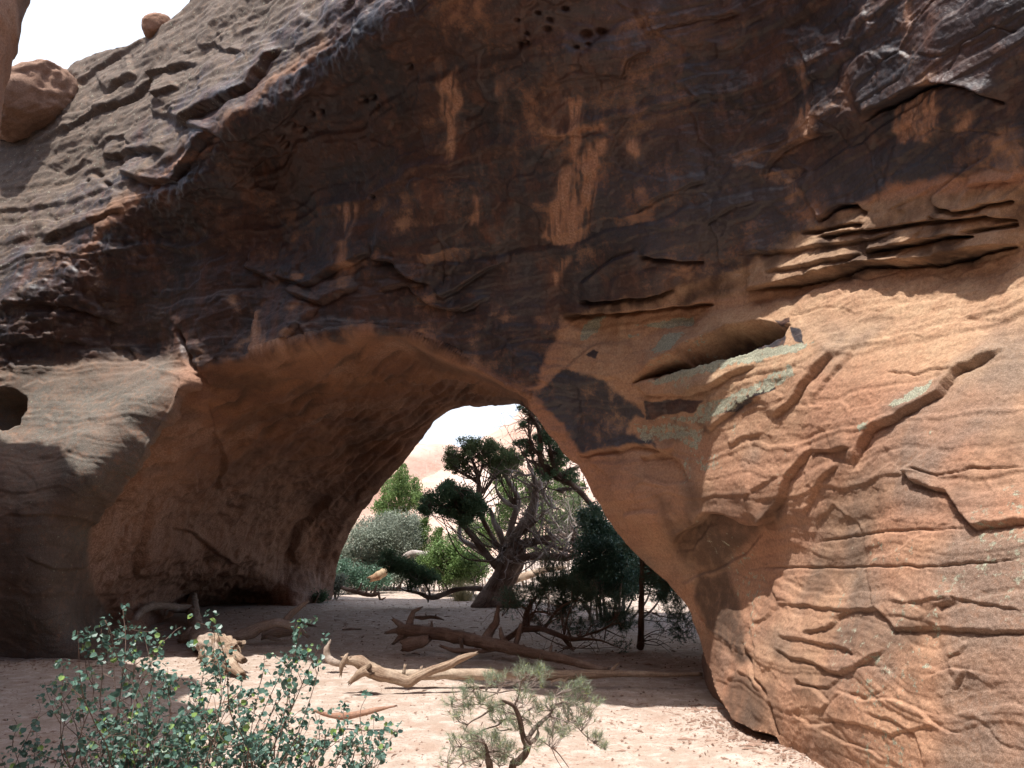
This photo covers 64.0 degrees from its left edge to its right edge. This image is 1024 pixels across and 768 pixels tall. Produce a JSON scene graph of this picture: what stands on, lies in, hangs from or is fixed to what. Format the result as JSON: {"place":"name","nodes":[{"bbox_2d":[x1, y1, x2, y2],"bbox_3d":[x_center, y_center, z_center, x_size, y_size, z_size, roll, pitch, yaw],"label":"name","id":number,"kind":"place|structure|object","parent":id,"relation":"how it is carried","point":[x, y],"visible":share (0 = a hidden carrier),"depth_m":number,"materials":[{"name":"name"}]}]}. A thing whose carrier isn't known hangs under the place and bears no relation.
{"place":"outdoors","nodes":[
{"label":"outdoors","id":0,"kind":"place"},
{"bbox_2d":[12,0,518,446],"label":"sky","id":1,"kind":"structure","parent":0,"point":[63,33],"materials":[{"name":"white"}]},
{"bbox_2d":[0,556,823,767],"bbox_3d":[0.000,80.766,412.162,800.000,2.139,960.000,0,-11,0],"label":"ground","id":2,"kind":"structure","parent":0,"point":[432,739],"depth_m":9.26,"materials":[{"name":"beige sand"}]},
{"bbox_2d":[0,0,30,134],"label":"cliff","id":3,"kind":"structure","parent":2,"relation":"on","point":[12,13],"depth_m":8.61,"materials":[{"name":"stone"}]},
{"bbox_2d":[0,693,91,767],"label":"leafy shrub","id":4,"kind":"object","parent":2,"relation":"on","point":[23,753],"visible":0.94,"depth_m":3.24,"materials":[{"name":"green plant"}]},
{"bbox_2d":[132,592,247,678],"bbox_3d":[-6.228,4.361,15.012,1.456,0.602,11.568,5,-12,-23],"label":"uprooted log","id":5,"kind":"object","parent":2,"relation":"on","point":[200,634],"visible":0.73,"depth_m":12.61,"materials":[{"name":"brown wood"}]},
{"bbox_2d":[16,603,402,767],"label":"leafy shrub","id":6,"kind":"object","parent":2,"relation":"on","point":[182,741],"visible":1,"depth_m":2.94,"materials":[{"name":"green plant"}]},
{"bbox_2d":[224,599,310,640],"bbox_3d":[-4.023,3.907,13.527,1.432,0.677,0.241,1,-11,-3],"label":"crooked branch","id":7,"kind":"object","parent":2,"relation":"on","point":[254,630],"visible":0.85,"depth_m":13.43,"materials":[{"name":"brown wood"}]},
{"bbox_2d":[261,628,298,641],"bbox_3d":[-3.917,4.226,13.828,0.733,0.219,0.422,0,-11,0],"label":"short log","id":8,"kind":"object","parent":2,"relation":"on","point":[275,634],"visible":0.66,"depth_m":13.88,"materials":[{"name":"brown wood"}]},
{"bbox_2d":[299,616,316,626],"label":"twig","id":9,"kind":"object","parent":2,"relation":"on","point":[310,625],"visible":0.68,"depth_m":16.56,"materials":[{"name":"brown wood"}]},
{"bbox_2d":[311,588,330,602],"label":"bush","id":10,"kind":"object","parent":2,"relation":"on","point":[320,596],"visible":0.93,"depth_m":22.81,"materials":[{"name":"green plant"}]},
{"bbox_2d":[323,639,346,667],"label":"branch","id":11,"kind":"object","parent":2,"relation":"on","point":[330,660],"visible":0.81,"depth_m":10.59,"materials":[{"name":"grey wood"}]},
{"bbox_2d":[333,571,349,599],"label":"bush","id":12,"kind":"object","parent":2,"relation":"on","point":[339,583],"visible":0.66,"depth_m":24.43,"materials":[{"name":"green plant"}]},
{"bbox_2d":[342,628,360,629],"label":"twig","id":13,"kind":"object","parent":2,"relation":"on","point":[351,629],"visible":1,"depth_m":15.97,"materials":[{"name":"brown wood"}]},
{"bbox_2d":[312,705,396,719],"bbox_3d":[-1.417,2.938,7.322,0.803,0.130,0.072,0,-11,0],"label":"driftwood stick","id":14,"kind":"object","parent":2,"relation":"on","point":[357,714],"visible":0.87,"depth_m":7.30,"materials":[{"name":"beige wood"}]},
{"bbox_2d":[340,583,385,599],"bbox_3d":[-4.410,6.161,24.226,1.408,0.572,0.228,0,-11,0],"label":"spiky branch","id":15,"kind":"object","parent":2,"relation":"on","point":[358,591],"visible":0.97,"depth_m":24.20,"materials":[{"name":"brown wood"}]},
{"bbox_2d":[336,554,396,593],"bbox_3d":[-5.009,6.415,27.241,2.342,1.608,2.343,0,-11,0],"label":"dark bush","id":16,"kind":"object","parent":2,"relation":"on","point":[357,575],"visible":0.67,"depth_m":27.01,"materials":[{"name":"green plant"}]},
{"bbox_2d":[366,568,387,581],"bbox_3d":[-4.266,6.088,26.324,0.839,0.568,0.299,0,-11,0],"label":"rock","id":17,"kind":"object","parent":2,"relation":"on","point":[380,574],"visible":0.8,"depth_m":26.21,"materials":[{"name":"beige stone"}]},
{"bbox_2d":[337,507,429,590],"bbox_3d":[-4.924,6.282,29.305,4.317,3.958,3.657,0,-11,0],"label":"grey bush","id":18,"kind":"object","parent":2,"relation":"on","point":[389,530],"visible":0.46,"depth_m":28.75,"materials":[{"name":"green plant"}]},
{"bbox_2d":[367,463,424,523],"bbox_3d":[-4.907,6.096,35.652,2.903,5.448,3.329,0,-11,0],"label":"pinyon pine","id":19,"kind":"object","parent":2,"relation":"on","point":[408,497],"visible":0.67,"depth_m":35.43,"materials":[{"name":"green plant"}]},
{"bbox_2d":[0,600,815,767],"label":"pebbles","id":20,"kind":"object","parent":2,"relation":"on","point":[753,743],"visible":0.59,"depth_m":7.95,"materials":[{"name":"beige gravel"}]},
{"bbox_2d":[400,634,431,651],"bbox_3d":[-1.444,3.868,12.235,0.496,0.261,0.214,0,-11,0],"label":"log piece","id":21,"kind":"object","parent":2,"relation":"on","point":[412,643],"visible":1,"depth_m":12.17,"materials":[{"name":"brown wood"}]},
{"bbox_2d":[402,550,432,558],"bbox_3d":[-3.219,5.772,27.406,1.356,0.438,0.229,0,-11,0],"label":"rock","id":22,"kind":"object","parent":2,"relation":"on","point":[412,553],"visible":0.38,"depth_m":27.33,"materials":[{"name":"stone"}]},
{"bbox_2d":[413,516,437,591],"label":"conical juniper","id":23,"kind":"object","parent":2,"relation":"on","point":[426,526],"visible":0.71,"depth_m":28.37,"materials":[{"name":"green plant"}]},
{"bbox_2d":[414,613,443,619],"bbox_3d":[-1.751,4.861,17.086,0.688,0.150,0.096,0,-11,0],"label":"stick","id":24,"kind":"object","parent":2,"relation":"on","point":[420,617],"visible":0.98,"depth_m":17.06,"materials":[{"name":"brown wood"}]},
{"bbox_2d":[414,547,445,596],"bbox_3d":[-2.757,6.246,26.581,1.480,2.001,1.714,0,-11,0],"label":"green shrub","id":25,"kind":"object","parent":2,"relation":"on","point":[424,560],"visible":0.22,"depth_m":26.23,"materials":[{"name":"green plant"}]},
{"bbox_2d":[429,526,447,590],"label":"conical juniper","id":26,"kind":"object","parent":2,"relation":"on","point":[435,533],"visible":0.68,"depth_m":28.65,"materials":[{"name":"green plant"}]},
{"bbox_2d":[423,532,493,596],"bbox_3d":[-1.624,5.941,26.014,2.497,2.422,2.480,0,-11,0],"label":"green shrub","id":27,"kind":"object","parent":2,"relation":"on","point":[450,563],"visible":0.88,"depth_m":25.69,"materials":[{"name":"green plant"}]},
{"bbox_2d":[439,644,495,653],"bbox_3d":[-0.629,3.831,11.836,0.876,0.137,0.084,0,-11,0],"label":"stick","id":28,"kind":"object","parent":2,"relation":"on","point":[461,650],"visible":0.84,"depth_m":11.81,"materials":[{"name":"brown wood"}]},
{"bbox_2d":[442,516,505,586],"bbox_3d":[-1.479,6.444,30.983,2.659,3.441,2.684,0,-11,0],"label":"background juniper","id":29,"kind":"object","parent":2,"relation":"on","point":[455,536],"visible":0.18,"depth_m":30.84,"materials":[{"name":"green plant"}]},
{"bbox_2d":[433,723,525,767],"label":"grass tuft","id":30,"kind":"object","parent":2,"relation":"on","point":[486,753],"visible":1,"depth_m":4.58,"materials":[{"name":"green plant"}]},
{"bbox_2d":[368,434,607,607],"bbox_3d":[0.010,3.687,21.578,7.846,4.995,4.458,0,-11,0],"label":"twisted juniper","id":31,"kind":"object","parent":2,"relation":"on","point":[513,557],"visible":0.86,"depth_m":21.48,"materials":[{"name":"green plant"}]},
{"bbox_2d":[384,603,610,669],"bbox_3d":[-0.237,3.538,11.718,4.320,0.757,0.593,-10,-15,41],"label":"fallen log","id":32,"kind":"object","parent":2,"relation":"on","point":[486,640],"visible":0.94,"depth_m":11.92,"materials":[{"name":"brown wood"}]},
{"bbox_2d":[0,0,1023,767],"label":"rock arch","id":33,"kind":"object","parent":2,"relation":"on","point":[722,300],"visible":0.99,"depth_m":9.07,"materials":[{"name":"stone"}]},
{"bbox_2d":[0,59,78,142],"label":"boulder","id":34,"kind":"object","parent":33,"relation":"on","point":[39,94],"visible":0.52,"depth_m":14.80,"materials":[{"name":"stone"}]},
{"bbox_2d":[141,12,169,37],"bbox_3d":[-6.246,-6.291,14.462,0.532,0.489,0.532,0,-11,0],"label":"boulder","id":35,"kind":"object","parent":33,"relation":"on","point":[152,23],"visible":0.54,"depth_m":14.23,"materials":[{"name":"stone"}]},
{"bbox_2d":[339,651,702,687],"bbox_3d":[0.139,3.216,9.286,4.165,0.393,0.577,0,-11,0],"label":"forked log","id":36,"kind":"object","parent":2,"relation":"on","point":[367,668],"visible":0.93,"depth_m":9.42,"materials":[{"name":"brown wood"}]},
{"bbox_2d":[440,659,612,767],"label":"pine seedling","id":37,"kind":"object","parent":2,"relation":"on","point":[527,742],"visible":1,"depth_m":4.73,"materials":[{"name":"green plant"}]},
{"bbox_2d":[476,445,588,587],"bbox_3d":[0.885,5.123,30.726,4.672,6.838,2.737,2,-11,-10],"label":"background juniper","id":38,"kind":"object","parent":2,"relation":"on","point":[504,513],"visible":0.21,"depth_m":30.36,"materials":[{"name":"green plant"}]},
{"bbox_2d":[516,566,566,582],"bbox_3d":[0.810,6.259,26.797,1.986,0.616,0.295,0,-11,0],"label":"background log","id":39,"kind":"object","parent":2,"relation":"on","point":[524,576],"visible":0.34,"depth_m":26.70,"materials":[{"name":"brown wood"}]},
{"bbox_2d":[499,404,605,549],"bbox_3d":[1.042,2.226,19.771,2.973,4.123,2.591,0,-11,0],"label":"gnarled juniper","id":40,"kind":"object","parent":2,"relation":"on","point":[555,455],"visible":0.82,"depth_m":19.72,"materials":[{"name":"green plant"}]},
{"bbox_2d":[469,549,637,653],"bbox_3d":[0.885,3.515,13.042,2.869,1.773,1.932,4,-12,-20],"label":"pine","id":41,"kind":"object","parent":2,"relation":"on","point":[541,591],"visible":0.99,"depth_m":12.78,"materials":[{"name":"green plant"}]},
{"bbox_2d":[522,492,592,580],"bbox_3d":[1.664,5.590,29.206,3.059,3.602,2.564,5,-12,-24],"label":"background juniper","id":42,"kind":"object","parent":2,"relation":"on","point":[575,501],"visible":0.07,"depth_m":28.83,"materials":[{"name":"green plant"}]},
{"bbox_2d":[552,676,569,681],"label":"twig","id":43,"kind":"object","parent":2,"relation":"on","point":[561,679],"visible":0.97,"depth_m":9.08,"materials":[{"name":"brown wood"}]},
{"bbox_2d":[550,496,671,623],"bbox_3d":[2.357,3.931,17.884,3.177,3.012,2.924,0,-11,0],"label":"dark shrub","id":44,"kind":"object","parent":2,"relation":"on","point":[600,535],"visible":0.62,"depth_m":17.62,"materials":[{"name":"green plant"}]},
{"bbox_2d":[617,537,697,649],"bbox_3d":[2.268,3.239,13.022,1.358,1.911,2.043,0,-11,0],"label":"slim pine","id":45,"kind":"object","parent":2,"relation":"on","point":[660,598],"visible":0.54,"depth_m":12.66,"materials":[{"name":"green plant"}]},
{"bbox_2d":[447,577,478,601],"bbox_3d":[-1.431,5.929,23.897,1.130,0.785,1.088,0,-11,0],"label":"grass tuft","id":46,"kind":"object","parent":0,"point":[461,596],"visible":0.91,"depth_m":23.76,"materials":[{"name":"green plant"}]},
{"bbox_2d":[347,407,609,555],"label":"hill","id":47,"kind":"structure","parent":0,"point":[425,464],"depth_m":67.20,"materials":[{"name":"beige stone"}]}
]}

